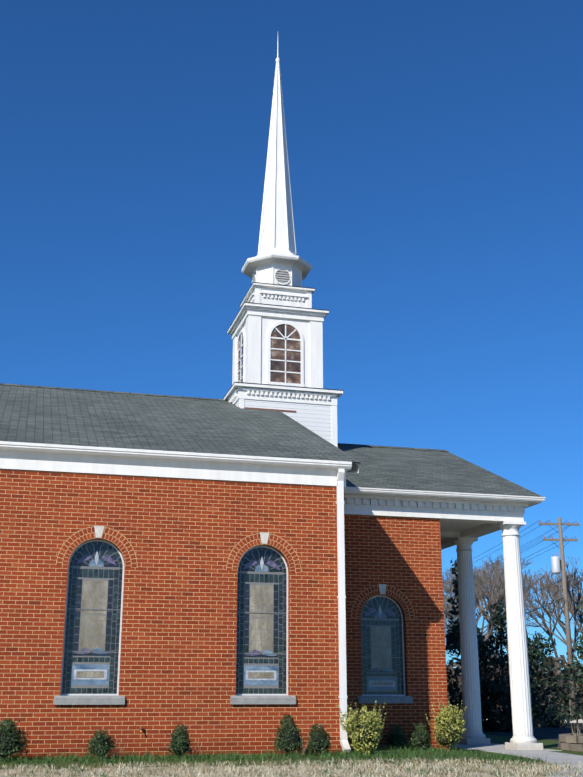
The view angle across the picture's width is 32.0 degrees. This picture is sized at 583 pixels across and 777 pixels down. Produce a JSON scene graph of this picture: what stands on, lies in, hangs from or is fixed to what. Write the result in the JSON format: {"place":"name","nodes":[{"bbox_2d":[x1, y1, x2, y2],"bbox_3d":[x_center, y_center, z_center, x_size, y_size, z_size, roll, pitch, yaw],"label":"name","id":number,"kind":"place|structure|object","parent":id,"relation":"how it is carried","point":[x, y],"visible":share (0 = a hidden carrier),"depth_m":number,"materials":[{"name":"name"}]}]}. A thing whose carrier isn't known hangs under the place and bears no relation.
{"place":"outdoors","nodes":[
{"label":"outdoors","id":0,"kind":"place"},
{"bbox_2d":[0,732,582,776],"bbox_3d":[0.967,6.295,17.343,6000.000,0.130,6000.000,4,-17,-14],"label":"ground","id":1,"kind":"structure","parent":0,"point":[547,743],"depth_m":14.72,"materials":[{"name":"green plant"}]},
{"bbox_2d":[0,718,29,760],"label":"boxwood shrub","id":2,"kind":"object","parent":1,"relation":"on","point":[11,743],"visible":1,"depth_m":15.32,"materials":[{"name":"green plant"}]},
{"bbox_2d":[85,728,116,757],"bbox_3d":[-2.961,5.549,15.852,0.511,0.475,0.516,4,-17,-14],"label":"boxwood shrub","id":3,"kind":"object","parent":1,"relation":"on","point":[102,743],"visible":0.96,"depth_m":15.76,"materials":[{"name":"green plant"}]},
{"bbox_2d":[0,469,347,757],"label":"nave walls","id":4,"kind":"structure","parent":1,"relation":"on","point":[182,545],"depth_m":17.26,"materials":[{"name":"red brick"}]},
{"bbox_2d":[60,540,287,694],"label":"arched windows","id":5,"kind":"structure","parent":4,"relation":"in","point":[92,630],"depth_m":17.38,"materials":[{"name":"glass"}]},
{"bbox_2d":[0,441,358,486],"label":"eave trim","id":6,"kind":"structure","parent":4,"relation":"attached to","point":[98,460],"depth_m":17.88,"materials":[{"name":"white paint"}]},
{"bbox_2d":[0,383,359,463],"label":"roof","id":7,"kind":"structure","parent":4,"relation":"on","point":[65,416],"depth_m":20.79,"materials":[{"name":"grey"}]},
{"bbox_2d":[223,41,342,446],"bbox_3d":[-0.398,-3.781,27.788,2.792,14.000,2.792,4,-17,-14],"label":"steeple","id":8,"kind":"object","parent":7,"relation":"on","point":[275,330],"visible":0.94,"depth_m":26.21,"materials":[{"name":"white paint"}]},
{"bbox_2d":[336,468,350,752],"bbox_3d":[0.911,3.815,17.936,0.139,4.919,0.277,4,-17,-14],"label":"downspout","id":9,"kind":"object","parent":4,"relation":"attached to","point":[342,696],"visible":0.94,"depth_m":17.96,"materials":[{"name":"white metal"}]},
{"bbox_2d":[166,724,193,757],"bbox_3d":[-1.763,5.592,16.087,0.433,0.529,0.461,4,-17,-14],"label":"boxwood shrub","id":10,"kind":"object","parent":1,"relation":"on","point":[179,743],"visible":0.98,"depth_m":16.00,"materials":[{"name":"green plant"}]},
{"bbox_2d":[114,728,305,757],"bbox_3d":[-1.324,5.720,16.446,3.167,0.458,0.546,2,-17,-7],"label":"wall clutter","id":11,"kind":"object","parent":1,"relation":"on","point":[198,747],"depth_m":16.29,"materials":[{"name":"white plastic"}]},
{"bbox_2d":[273,714,303,756],"bbox_3d":[-0.039,5.669,16.585,0.543,0.671,0.532,4,-17,-14],"label":"boxwood shrub","id":12,"kind":"object","parent":1,"relation":"on","point":[289,739],"visible":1,"depth_m":16.49,"materials":[{"name":"green plant"}]},
{"bbox_2d":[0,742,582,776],"bbox_3d":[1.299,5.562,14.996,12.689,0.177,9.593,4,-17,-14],"label":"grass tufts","id":13,"kind":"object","parent":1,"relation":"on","point":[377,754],"visible":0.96,"depth_m":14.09,"materials":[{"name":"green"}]},
{"bbox_2d":[305,724,332,754],"bbox_3d":[0.441,5.800,16.756,0.447,0.518,0.458,4,-17,-14],"label":"boxwood shrub","id":14,"kind":"object","parent":1,"relation":"on","point":[319,739],"visible":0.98,"depth_m":16.65,"materials":[{"name":"green plant"}]},
{"bbox_2d":[338,701,386,754],"bbox_3d":[1.211,5.682,17.005,0.785,0.888,0.782,4,-17,-14],"label":"gold shrub","id":15,"kind":"object","parent":1,"relation":"on","point":[364,734],"visible":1,"depth_m":16.93,"materials":[{"name":"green plant"}]},
{"bbox_2d":[344,514,447,749],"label":"narthex walls","id":16,"kind":"structure","parent":1,"relation":"on","point":[398,560],"depth_m":20.95,"materials":[{"name":"red brick"}]},
{"bbox_2d":[361,595,404,695],"bbox_3d":[1.837,5.244,20.764,0.970,2.000,0.050,4,-17,-14],"label":"arched window","id":17,"kind":"structure","parent":16,"relation":"in","point":[382,653],"depth_m":20.77,"materials":[{"name":"blue glass"}]},
{"bbox_2d":[385,725,409,748],"bbox_3d":[2.040,6.710,19.538,0.496,0.458,0.525,4,-17,-14],"label":"dark shrub","id":18,"kind":"object","parent":1,"relation":"on","point":[396,737],"visible":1,"depth_m":19.43,"materials":[{"name":"green plant"}]},
{"bbox_2d":[408,722,431,749],"bbox_3d":[2.466,6.721,19.620,0.498,0.529,0.462,4,-17,-14],"label":"dark shrub","id":19,"kind":"object","parent":1,"relation":"on","point":[419,738],"visible":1,"depth_m":19.52,"materials":[{"name":"green plant"}]},
{"bbox_2d":[425,698,466,750],"bbox_3d":[3.082,6.570,19.818,0.739,1.020,0.813,-8,-19,24],"label":"gold shrub","id":20,"kind":"object","parent":1,"relation":"on","point":[448,726],"visible":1,"depth_m":19.61,"materials":[{"name":"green plant"}]},
{"bbox_2d":[444,595,488,629],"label":"bare tree","id":21,"kind":"object","parent":1,"relation":"on","point":[457,618],"visible":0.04,"depth_m":103.71,"materials":[{"name":"grey plant"}]},
{"bbox_2d":[444,558,500,727],"bbox_3d":[5.480,8.110,32.312,2.123,5.509,1.854,-11,-20,33],"label":"tall cedar tree","id":22,"kind":"object","parent":1,"relation":"on","point":[453,638],"visible":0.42,"depth_m":32.24,"materials":[{"name":"green plant"}]},
{"bbox_2d":[445,561,507,652],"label":"bare tree","id":23,"kind":"object","parent":1,"relation":"on","point":[482,598],"visible":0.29,"depth_m":70.66,"materials":[{"name":"grey plant"}]},
{"bbox_2d":[443,575,527,710],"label":"bare tree","id":24,"kind":"object","parent":1,"relation":"on","point":[493,585],"visible":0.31,"depth_m":69.12,"materials":[{"name":"grey plant"}]},
{"bbox_2d":[442,554,533,656],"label":"bare tree","id":25,"kind":"object","parent":1,"relation":"on","point":[483,590],"visible":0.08,"depth_m":87.14,"materials":[{"name":"grey plant"}]},
{"bbox_2d":[443,555,533,649],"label":"bare tree","id":26,"kind":"object","parent":1,"relation":"on","point":[477,595],"visible":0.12,"depth_m":88.34,"materials":[{"name":"grey plant"}]},
{"bbox_2d":[475,592,505,637],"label":"bare tree","id":27,"kind":"object","parent":1,"relation":"on","point":[487,627],"visible":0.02,"depth_m":111.15,"materials":[{"name":"grey plant"}]},
{"bbox_2d":[442,564,543,658],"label":"bare tree","id":28,"kind":"object","parent":1,"relation":"on","point":[498,587],"visible":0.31,"depth_m":59.77,"materials":[{"name":"grey plant"}]},
{"bbox_2d":[455,601,555,731],"bbox_3d":[6.722,8.879,31.988,2.625,4.315,3.023,8,-19,-25],"label":"evergreen tree","id":29,"kind":"object","parent":1,"relation":"on","point":[503,717],"visible":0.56,"depth_m":31.61,"materials":[{"name":"green plant"}]},
{"bbox_2d":[450,742,561,750],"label":"porch slab","id":30,"kind":"structure","parent":1,"relation":"on","point":[494,747],"depth_m":21.65,"materials":[{"name":"concrete"}]},
{"bbox_2d":[443,517,581,712],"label":"utility pole","id":31,"kind":"object","parent":1,"relation":"on","point":[557,565],"visible":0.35,"depth_m":57.23,"materials":[{"name":"brown wood"}]},
{"bbox_2d":[482,558,543,651],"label":"bare tree","id":32,"kind":"object","parent":1,"relation":"on","point":[523,579],"visible":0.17,"depth_m":72.32,"materials":[{"name":"grey plant"}]},
{"bbox_2d":[446,648,582,713],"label":"brush understory","id":33,"kind":"object","parent":1,"relation":"on","point":[562,659],"visible":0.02,"depth_m":58.52,"materials":[{"name":"green plant"}]},
{"bbox_2d":[503,568,572,709],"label":"bare tree","id":34,"kind":"object","parent":1,"relation":"on","point":[539,624],"visible":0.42,"depth_m":74.40,"materials":[{"name":"grey plant"}]},
{"bbox_2d":[500,631,582,727],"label":"cedar tree","id":35,"kind":"object","parent":1,"relation":"on","point":[555,720],"visible":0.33,"depth_m":36.39,"materials":[{"name":"green plant"}]},
{"bbox_2d":[522,557,582,652],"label":"bare tree","id":36,"kind":"object","parent":1,"relation":"on","point":[562,601],"visible":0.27,"depth_m":99.34,"materials":[{"name":"grey plant"}]},
{"bbox_2d":[525,568,582,714],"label":"bare tree","id":37,"kind":"object","parent":1,"relation":"on","point":[578,596],"visible":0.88,"depth_m":58.54,"materials":[{"name":"grey plant"}]},
{"bbox_2d":[525,589,582,661],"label":"bare tree","id":38,"kind":"object","parent":1,"relation":"on","point":[547,628],"visible":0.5,"depth_m":66.03,"materials":[{"name":"grey plant"}]},
{"bbox_2d":[553,590,582,625],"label":"bare tree","id":39,"kind":"object","parent":1,"relation":"on","point":[571,611],"visible":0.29,"depth_m":65.41,"materials":[{"name":"grey plant"}]},
{"bbox_2d":[558,717,582,751],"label":"retaining wall","id":40,"kind":"structure","parent":1,"relation":"on","point":[571,741],"depth_m":20.52,"materials":[{"name":"beige stone"}]},
{"bbox_2d":[564,601,582,688],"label":"holly tree","id":41,"kind":"object","parent":1,"relation":"on","point":[578,674],"visible":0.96,"depth_m":45.80,"materials":[{"name":"green plant"}]},
{"bbox_2d":[0,0,582,672],"label":"sky","id":42,"kind":"structure","parent":0,"point":[435,147],"materials":[{"name":"blue"}]},
{"bbox_2d":[450,521,542,749],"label":"portico columns","id":43,"kind":"structure","parent":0,"point":[522,738],"depth_m":21.99,"materials":[{"name":"white paint"}]},
{"bbox_2d":[344,487,545,549],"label":"portico entablature","id":44,"kind":"structure","parent":43,"relation":"on","point":[470,515],"depth_m":21.70,"materials":[{"name":"white paint"}]},
{"bbox_2d":[338,443,542,496],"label":"portico roof","id":45,"kind":"structure","parent":44,"relation":"on","point":[401,468],"depth_m":23.58,"materials":[{"name":"grey"}]},
{"bbox_2d":[459,709,582,739],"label":"road asphalt","id":46,"kind":"structure","parent":0,"point":[550,733],"depth_m":31.29,"materials":[{"name":"grey asphalt"}]},
{"bbox_2d":[486,719,582,722],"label":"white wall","id":47,"kind":"structure","parent":46,"relation":"on","point":[579,721],"depth_m":41.04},
{"bbox_2d":[486,751,582,776],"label":"sidewalk","id":48,"kind":"structure","parent":0,"point":[556,757],"depth_m":18.04,"materials":[{"name":"concrete"}]}
]}

